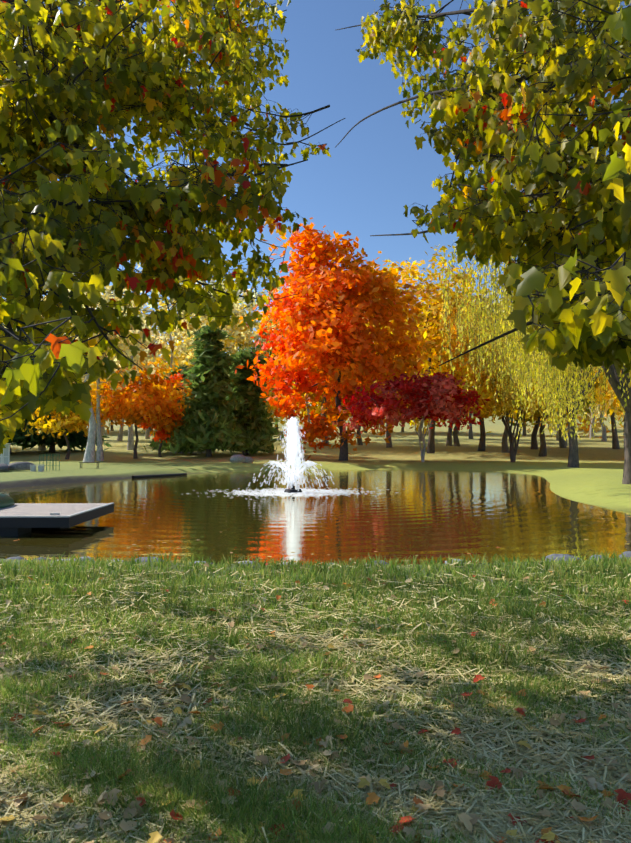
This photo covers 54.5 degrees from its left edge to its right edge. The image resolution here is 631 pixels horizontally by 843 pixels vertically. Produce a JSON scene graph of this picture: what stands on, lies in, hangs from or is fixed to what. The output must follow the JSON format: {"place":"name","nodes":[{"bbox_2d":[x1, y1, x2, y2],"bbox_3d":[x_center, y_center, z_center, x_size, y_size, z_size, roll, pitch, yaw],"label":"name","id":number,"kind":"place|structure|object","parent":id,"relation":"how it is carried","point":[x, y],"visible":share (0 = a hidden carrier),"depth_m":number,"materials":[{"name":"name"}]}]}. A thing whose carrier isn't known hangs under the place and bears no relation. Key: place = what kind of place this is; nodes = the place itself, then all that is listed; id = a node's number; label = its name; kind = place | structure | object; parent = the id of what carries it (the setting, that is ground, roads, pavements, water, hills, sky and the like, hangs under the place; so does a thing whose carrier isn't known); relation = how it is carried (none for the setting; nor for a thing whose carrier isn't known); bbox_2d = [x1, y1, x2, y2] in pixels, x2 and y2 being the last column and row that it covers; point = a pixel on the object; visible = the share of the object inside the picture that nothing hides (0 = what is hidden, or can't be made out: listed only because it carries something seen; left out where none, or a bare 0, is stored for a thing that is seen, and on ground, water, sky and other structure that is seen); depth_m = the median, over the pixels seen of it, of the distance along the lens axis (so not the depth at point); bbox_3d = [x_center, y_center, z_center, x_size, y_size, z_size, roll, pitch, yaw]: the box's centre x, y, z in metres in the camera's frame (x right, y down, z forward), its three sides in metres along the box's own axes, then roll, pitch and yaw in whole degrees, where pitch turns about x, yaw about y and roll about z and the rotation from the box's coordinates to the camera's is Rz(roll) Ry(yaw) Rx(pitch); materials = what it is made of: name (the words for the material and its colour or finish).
{"place":"outdoors","nodes":[
{"label":"outdoors","id":0,"kind":"place"},
{"bbox_2d":[7,556,26,559],"bbox_3d":[-4.683,2.182,9.544,0.401,0.147,0.482,0,-2,-1],"label":"rock","id":1,"kind":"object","parent":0,"point":[19,557],"depth_m":9.53,"materials":[{"name":"grey stone"}]},
{"bbox_2d":[135,557,160,561],"bbox_3d":[-2.569,2.173,9.394,0.541,0.171,0.658,2,-3,-38],"label":"rock","id":2,"kind":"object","parent":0,"point":[146,560],"depth_m":9.36,"materials":[{"name":"grey stone"}]},
{"bbox_2d":[0,470,630,564],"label":"pond water","id":3,"kind":"structure","parent":0,"point":[443,516],"depth_m":16.99,"materials":[{"name":"brown liquid"}]},
{"bbox_2d":[0,504,113,535],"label":"dock frame floats","id":4,"kind":"object","parent":3,"relation":"on","point":[14,526],"visible":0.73,"depth_m":14.04,"materials":[{"name":"black plastic"}]},
{"bbox_2d":[0,503,107,515],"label":"dock deck","id":5,"kind":"structure","parent":4,"relation":"on","point":[36,509],"depth_m":15.85,"materials":[{"name":"grey wood"}]},
{"bbox_2d":[0,493,14,507],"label":"dock kayak","id":6,"kind":"object","parent":5,"relation":"on","point":[6,500],"visible":0.94,"depth_m":16.21,"materials":[{"name":"green plastic"}]},
{"bbox_2d":[0,503,113,517],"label":"dock edge","id":7,"kind":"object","parent":5,"relation":"on","point":[81,512],"depth_m":14.04,"materials":[{"name":"grey wood"}]},
{"bbox_2d":[248,417,333,490],"bbox_3d":[-1.048,1.453,27.248,3.807,3.344,3.494,0,-2,-1],"label":"fountain spray","id":8,"kind":"object","parent":3,"relation":"on","point":[294,453],"visible":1,"depth_m":26.98,"materials":[{"name":"white liquid"}]},
{"bbox_2d":[186,487,398,500],"bbox_3d":[-1.459,3.134,27.637,9.657,0.020,8.128,-1,-3,30],"label":"water foam","id":9,"kind":"object","parent":3,"relation":"on","point":[277,491],"visible":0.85,"depth_m":26.82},
{"bbox_2d":[284,485,301,492],"bbox_3d":[-0.992,3.002,27.142,0.900,0.435,0.900,0,-2,-1],"label":"fountain nozzle","id":10,"kind":"object","parent":3,"relation":"on","point":[292,490],"visible":0.56,"depth_m":26.88,"materials":[{"name":"grey metal"}]},
{"bbox_2d":[4,470,629,560],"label":"floating pond leaves","id":11,"kind":"object","parent":3,"relation":"on","point":[366,521],"visible":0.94,"depth_m":17.65,"materials":[{"name":"orange plant"}]},
{"bbox_2d":[0,409,630,735],"bbox_3d":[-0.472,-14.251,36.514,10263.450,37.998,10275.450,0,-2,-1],"label":"ground","id":12,"kind":"structure","parent":0,"point":[595,478],"depth_m":54.80,"materials":[{"name":"green plant"}]},
{"bbox_2d":[0,463,9,470],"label":"rock","id":13,"kind":"object","parent":12,"relation":"on","point":[4,467],"visible":1,"depth_m":39.09,"materials":[{"name":"grey stone"}]},
{"bbox_2d":[0,443,10,464],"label":"white shed frame","id":14,"kind":"object","parent":12,"relation":"on","point":[2,456],"visible":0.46,"depth_m":41.95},
{"bbox_2d":[0,445,7,464],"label":"shed panel","id":15,"kind":"structure","parent":14,"relation":"attached to","point":[6,454],"depth_m":41.99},
{"bbox_2d":[8,462,33,469],"bbox_3d":[-19.440,2.935,40.624,1.730,0.538,1.089,2,-3,-37],"label":"rock","id":16,"kind":"object","parent":12,"relation":"on","point":[19,466],"visible":0.85,"depth_m":40.16,"materials":[{"name":"grey stone"}]},
{"bbox_2d":[30,464,36,470],"bbox_3d":[-18.459,3.023,40.091,0.392,0.470,0.392,-1,-3,33],"label":"bucket","id":17,"kind":"object","parent":12,"relation":"on","point":[32,467],"visible":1,"depth_m":39.96,"materials":[{"name":"grey metal"}]},
{"bbox_2d":[0,313,78,453],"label":"pine tree","id":18,"kind":"object","parent":12,"relation":"on","point":[35,437],"depth_m":71.97,"materials":[{"name":"yellow plant"}]},
{"bbox_2d":[38,464,44,471],"bbox_3d":[-17.945,3.029,40.099,0.392,0.470,0.392,-1,-3,33],"label":"bucket","id":19,"kind":"object","parent":12,"relation":"on","point":[40,468],"visible":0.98,"depth_m":39.97,"materials":[{"name":"grey metal"}]},
{"bbox_2d":[52,454,59,469],"bbox_3d":[-17.950,2.805,42.409,0.440,1.150,0.440,0,-2,-1],"label":"plant cage","id":20,"kind":"object","parent":12,"relation":"on","point":[55,465],"visible":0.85,"depth_m":42.33,"materials":[{"name":"green metal"}]},
{"bbox_2d":[4,279,114,450],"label":"tall pale tree","id":21,"kind":"object","parent":12,"relation":"on","point":[41,448],"depth_m":82.93,"materials":[{"name":"plant"}]},
{"bbox_2d":[10,382,111,451],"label":"pine tree","id":22,"kind":"object","parent":12,"relation":"on","point":[77,440],"depth_m":78.64,"materials":[{"name":"green plant"}]},
{"bbox_2d":[22,378,123,458],"bbox_3d":[-25.524,-0.606,63.507,10.811,9.281,9.373,0,-2,-1],"label":"tree","id":23,"kind":"object","parent":12,"relation":"on","point":[71,422],"depth_m":62.51,"materials":[{"name":"yellow plant"}]},
{"bbox_2d":[79,462,99,468],"bbox_3d":[-16.816,3.270,45.611,1.400,0.460,0.400,0,-2,-1],"label":"metal bench","id":24,"kind":"object","parent":12,"relation":"on","point":[89,462],"visible":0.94,"depth_m":45.43,"materials":[{"name":"grey metal"}]},
{"bbox_2d":[5,267,178,461],"bbox_3d":[-21.964,-5.919,57.837,16.625,19.690,15.266,0,-2,-1],"label":"sycamore tree","id":25,"kind":"object","parent":12,"relation":"on","point":[122,347],"depth_m":57.57,"materials":[{"name":"plant"}]},
{"bbox_2d":[102,394,113,430],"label":"tree","id":26,"kind":"object","parent":12,"relation":"on","point":[111,428],"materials":[{"name":"grey plant"}]},
{"bbox_2d":[47,288,170,460],"bbox_3d":[-21.664,-4.902,61.483,13.545,17.892,11.306,0,-2,-1],"label":"sycamore tree","id":27,"kind":"object","parent":12,"relation":"on","point":[129,343],"depth_m":61.56,"materials":[{"name":"plant"}]},
{"bbox_2d":[77,307,157,444],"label":"tree","id":28,"kind":"object","parent":12,"relation":"on","point":[133,357],"depth_m":103.08,"materials":[{"name":"plant"}]},
{"bbox_2d":[78,261,180,449],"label":"tall pale tree","id":29,"kind":"object","parent":12,"relation":"on","point":[157,351],"depth_m":85.27,"materials":[{"name":"plant"}]},
{"bbox_2d":[97,291,178,440],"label":"tree","id":30,"kind":"object","parent":12,"relation":"on","point":[147,308],"depth_m":118.54,"materials":[{"name":"plant"}]},
{"bbox_2d":[123,374,161,432],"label":"tree","id":31,"kind":"object","parent":12,"relation":"on","point":[142,424],"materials":[{"name":"yellow plant"}]},
{"bbox_2d":[95,355,190,458],"bbox_3d":[-18.997,-1.552,66.110,11.100,11.203,10.339,0,-2,-1],"label":"tree","id":32,"kind":"object","parent":12,"relation":"on","point":[144,401],"depth_m":64.65,"materials":[{"name":"orange plant"}]},
{"bbox_2d":[139,317,179,438],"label":"tree","id":33,"kind":"object","parent":12,"relation":"on","point":[167,365],"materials":[{"name":"plant"}]},
{"bbox_2d":[132,473,186,477],"bbox_3d":[-10.190,3.574,40.393,0.220,0.220,4.888,-1,-3,30],"label":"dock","id":34,"kind":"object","parent":12,"relation":"on","point":[157,475],"depth_m":40.13,"materials":[{"name":"brown wood"}]},
{"bbox_2d":[122,369,206,456],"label":"tree","id":35,"kind":"object","parent":12,"relation":"on","point":[162,424],"depth_m":68.07,"materials":[{"name":"orange plant"}]},
{"bbox_2d":[121,269,233,376],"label":"tall pale tree","id":36,"kind":"object","parent":12,"relation":"on","point":[179,331],"depth_m":92.48,"materials":[{"name":"plant"}]},
{"bbox_2d":[160,338,194,368],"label":"tree","id":37,"kind":"object","parent":12,"relation":"on","point":[179,362],"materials":[{"name":"yellow plant"}]},
{"bbox_2d":[143,365,212,453],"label":"pine tree","id":38,"kind":"object","parent":12,"relation":"on","point":[156,445],"depth_m":74.01,"materials":[{"name":"plant"}]},
{"bbox_2d":[159,282,251,367],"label":"tree","id":39,"kind":"object","parent":12,"relation":"on","point":[177,343],"visible":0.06,"depth_m":114.85,"materials":[{"name":"yellow plant"}]},
{"bbox_2d":[163,323,251,456],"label":"pine tree","id":40,"kind":"object","parent":12,"relation":"on","point":[209,420],"depth_m":68.31,"materials":[{"name":"green plant"}]},
{"bbox_2d":[160,278,274,366],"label":"tall pale tree","id":41,"kind":"object","parent":12,"relation":"on","point":[222,330],"depth_m":87.78,"materials":[{"name":"plant"}]},
{"bbox_2d":[164,280,271,364],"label":"tree","id":42,"kind":"object","parent":12,"relation":"on","point":[234,326],"depth_m":100.25,"materials":[{"name":"yellow plant"}]},
{"bbox_2d":[230,454,244,462],"bbox_3d":[-6.953,3.311,54.814,1.447,0.737,1.764,0,-2,-1],"label":"bank boulder","id":43,"kind":"object","parent":12,"relation":"on","point":[237,458],"visible":0.94,"depth_m":54.28,"materials":[{"name":"grey stone"}]},
{"bbox_2d":[196,270,285,360],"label":"tall pale tree","id":44,"kind":"object","parent":12,"relation":"on","point":[247,344],"depth_m":93.52,"materials":[{"name":"plant"}]},
{"bbox_2d":[244,457,253,462],"bbox_3d":[-6.138,3.450,55.248,1.122,0.584,0.995,0,-2,-1],"label":"bank boulder","id":45,"kind":"object","parent":12,"relation":"on","point":[249,460],"visible":0.81,"depth_m":54.88,"materials":[{"name":"grey stone"}]},
{"bbox_2d":[220,346,283,454],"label":"pine tree","id":46,"kind":"object","parent":12,"relation":"on","point":[259,429],"depth_m":72.64,"materials":[{"name":"green plant"}]},
{"bbox_2d":[225,301,318,444],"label":"tree","id":47,"kind":"object","parent":12,"relation":"on","point":[262,339],"depth_m":99.79,"materials":[{"name":"plant"}]},
{"bbox_2d":[244,268,301,442],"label":"tall pale tree","id":48,"kind":"object","parent":12,"relation":"on","point":[254,331],"depth_m":89.73,"materials":[{"name":"plant"}]},
{"bbox_2d":[265,354,292,431],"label":"tree","id":49,"kind":"object","parent":12,"relation":"on","point":[273,415],"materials":[{"name":"orange plant"}]},
{"bbox_2d":[260,352,298,427],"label":"tree","id":50,"kind":"object","parent":12,"relation":"on","point":[275,407],"depth_m":175.35,"materials":[{"name":"orange plant"}]},
{"bbox_2d":[278,329,309,421],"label":"tree","id":51,"kind":"object","parent":12,"relation":"on","point":[308,410],"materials":[{"name":"brown plant"}]},
{"bbox_2d":[270,356,323,441],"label":"tree","id":52,"kind":"object","parent":12,"relation":"on","point":[322,416],"depth_m":115.78,"materials":[{"name":"orange plant"}]},
{"bbox_2d":[0,0,630,453],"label":"tree","id":53,"kind":"object","parent":12,"relation":"on","point":[580,324],"depth_m":4.15,"materials":[{"name":"green plant"}]},
{"bbox_2d":[0,550,630,842],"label":"lawn grass","id":54,"kind":"structure","parent":12,"relation":"on","point":[74,573],"depth_m":4.33,"materials":[{"name":"green plant"}]},
{"bbox_2d":[0,558,630,842],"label":"lawn straw","id":55,"kind":"object","parent":12,"relation":"on","point":[563,830],"visible":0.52,"depth_m":3.19,"materials":[{"name":"plant"}]},
{"bbox_2d":[0,563,630,842],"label":"fallen leaves","id":56,"kind":"object","parent":12,"relation":"on","point":[547,834],"visible":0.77,"depth_m":2.70,"materials":[{"name":"orange plant"}]},
{"bbox_2d":[274,294,357,445],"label":"tree","id":57,"kind":"object","parent":12,"relation":"on","point":[313,395],"depth_m":94.54,"materials":[{"name":"orange plant"}]},
{"bbox_2d":[281,383,355,430],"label":"tree","id":58,"kind":"object","parent":12,"relation":"on","point":[317,406],"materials":[{"name":"plant"}]},
{"bbox_2d":[235,217,435,460],"bbox_3d":[2.309,-8.183,62.300,20.896,24.502,19.854,0,-2,-1],"label":"orange maple tree","id":59,"kind":"object","parent":12,"relation":"on","point":[323,348],"depth_m":59.27,"materials":[{"name":"orange plant"}]},
{"bbox_2d":[341,341,376,444],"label":"tree","id":60,"kind":"object","parent":12,"relation":"on","point":[359,442],"depth_m":99.64,"materials":[{"name":"brown plant"}]},
{"bbox_2d":[353,280,435,447],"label":"tree","id":61,"kind":"object","parent":12,"relation":"on","point":[392,334],"depth_m":91.90,"materials":[{"name":"yellow plant"}]},
{"bbox_2d":[338,365,489,461],"bbox_3d":[9.291,-0.740,57.492,14.269,9.218,14.025,0,-2,-1],"label":"dogwood tree","id":62,"kind":"object","parent":12,"relation":"on","point":[415,400],"depth_m":54.78,"materials":[{"name":"red plant"}]},
{"bbox_2d":[415,320,423,440],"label":"tree","id":63,"kind":"object","parent":12,"relation":"on","point":[420,433],"depth_m":119.51,"materials":[{"name":"plant"}]},
{"bbox_2d":[352,244,501,452],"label":"yellow tree","id":64,"kind":"object","parent":12,"relation":"on","point":[437,302],"depth_m":74.51,"materials":[{"name":"yellow plant"}]},
{"bbox_2d":[405,316,454,445],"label":"tree","id":65,"kind":"object","parent":12,"relation":"on","point":[449,439],"depth_m":97.50,"materials":[{"name":"brown plant"}]},
{"bbox_2d":[392,372,468,434],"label":"tree","id":66,"kind":"object","parent":12,"relation":"on","point":[425,422],"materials":[{"name":"yellow plant"}]},
{"bbox_2d":[406,287,499,445],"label":"tree","id":67,"kind":"object","parent":12,"relation":"on","point":[456,439],"depth_m":95.93,"materials":[{"name":"plant"}]},
{"bbox_2d":[410,284,509,450],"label":"yellow tree","id":68,"kind":"object","parent":12,"relation":"on","point":[443,368],"depth_m":81.99,"materials":[{"name":"yellow plant"}]},
{"bbox_2d":[431,328,510,452],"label":"tree","id":69,"kind":"object","parent":12,"relation":"on","point":[462,387],"depth_m":77.92,"materials":[{"name":"plant"}]},
{"bbox_2d":[448,412,496,433],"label":"tree","id":70,"kind":"object","parent":12,"relation":"on","point":[468,425],"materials":[{"name":"yellow plant"}]},
{"bbox_2d":[468,297,486,438],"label":"tree","id":71,"kind":"object","parent":12,"relation":"on","point":[470,432],"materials":[{"name":"plant"}]},
{"bbox_2d":[449,332,557,461],"bbox_3d":[18.287,-2.244,56.879,11.214,12.263,10.762,0,-2,-1],"label":"tree","id":72,"kind":"object","parent":12,"relation":"on","point":[485,392],"depth_m":56.59,"materials":[{"name":"yellow plant"}]},
{"bbox_2d":[438,242,630,483],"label":"willow tree","id":73,"kind":"object","parent":12,"relation":"on","point":[528,361],"depth_m":25.75,"materials":[{"name":"yellow plant"}]},
{"bbox_2d":[443,290,630,467],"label":"willow tree","id":74,"kind":"object","parent":12,"relation":"on","point":[493,365],"depth_m":49.62,"materials":[{"name":"yellow plant"}]},
{"bbox_2d":[522,418,555,435],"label":"tree","id":75,"kind":"object","parent":12,"relation":"on","point":[528,430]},
{"bbox_2d":[479,333,609,456],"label":"tree","id":76,"kind":"object","parent":12,"relation":"on","point":[538,414],"depth_m":69.63,"materials":[{"name":"yellow plant"}]},
{"bbox_2d":[556,413,559,440],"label":"tree","id":77,"kind":"object","parent":12,"relation":"on","point":[557,436],"depth_m":122.85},
{"bbox_2d":[531,384,594,448],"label":"yellow tree","id":78,"kind":"object","parent":12,"relation":"on","point":[534,444],"depth_m":87.98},
{"bbox_2d":[510,385,618,437],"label":"tree","id":79,"kind":"object","parent":12,"relation":"on","point":[598,424],"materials":[{"name":"yellow plant"}]},
{"bbox_2d":[556,384,604,447],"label":"tree","id":80,"kind":"object","parent":12,"relation":"on","point":[562,443],"depth_m":92.25,"materials":[{"name":"plant"}]},
{"bbox_2d":[589,405,594,438],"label":"tree","id":81,"kind":"object","parent":12,"relation":"on","point":[591,429],"depth_m":136.84,"materials":[{"name":"plant"}]},
{"bbox_2d":[567,369,630,416],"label":"tree","id":82,"kind":"object","parent":12,"relation":"on","point":[608,397],"visible":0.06,"depth_m":53.67,"materials":[{"name":"yellow plant"}]},
{"bbox_2d":[599,411,606,440],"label":"tree","id":83,"kind":"object","parent":12,"relation":"on","point":[604,436],"depth_m":120.89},
{"bbox_2d":[591,373,619,448],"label":"tree","id":84,"kind":"object","parent":12,"relation":"on","point":[615,442],"depth_m":88.23,"materials":[{"name":"plant"}]},
{"bbox_2d":[610,403,623,427],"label":"tree","id":85,"kind":"object","parent":12,"relation":"on","point":[621,425],"depth_m":157.50,"materials":[{"name":"yellow plant"}]},
{"bbox_2d":[2,0,630,386],"label":"sky","id":86,"kind":"structure","parent":0,"point":[363,189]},
{"bbox_2d":[545,554,578,560],"bbox_3d":[3.931,2.170,9.619,0.450,0.158,0.698,1,-3,-32],"label":"rock","id":87,"kind":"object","parent":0,"point":[568,556],"depth_m":9.57,"materials":[{"name":"grey stone"}]},
{"bbox_2d":[619,551,630,557],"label":"rock","id":88,"kind":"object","parent":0,"point":[628,553],"depth_m":9.64,"materials":[{"name":"grey stone"}]}
]}

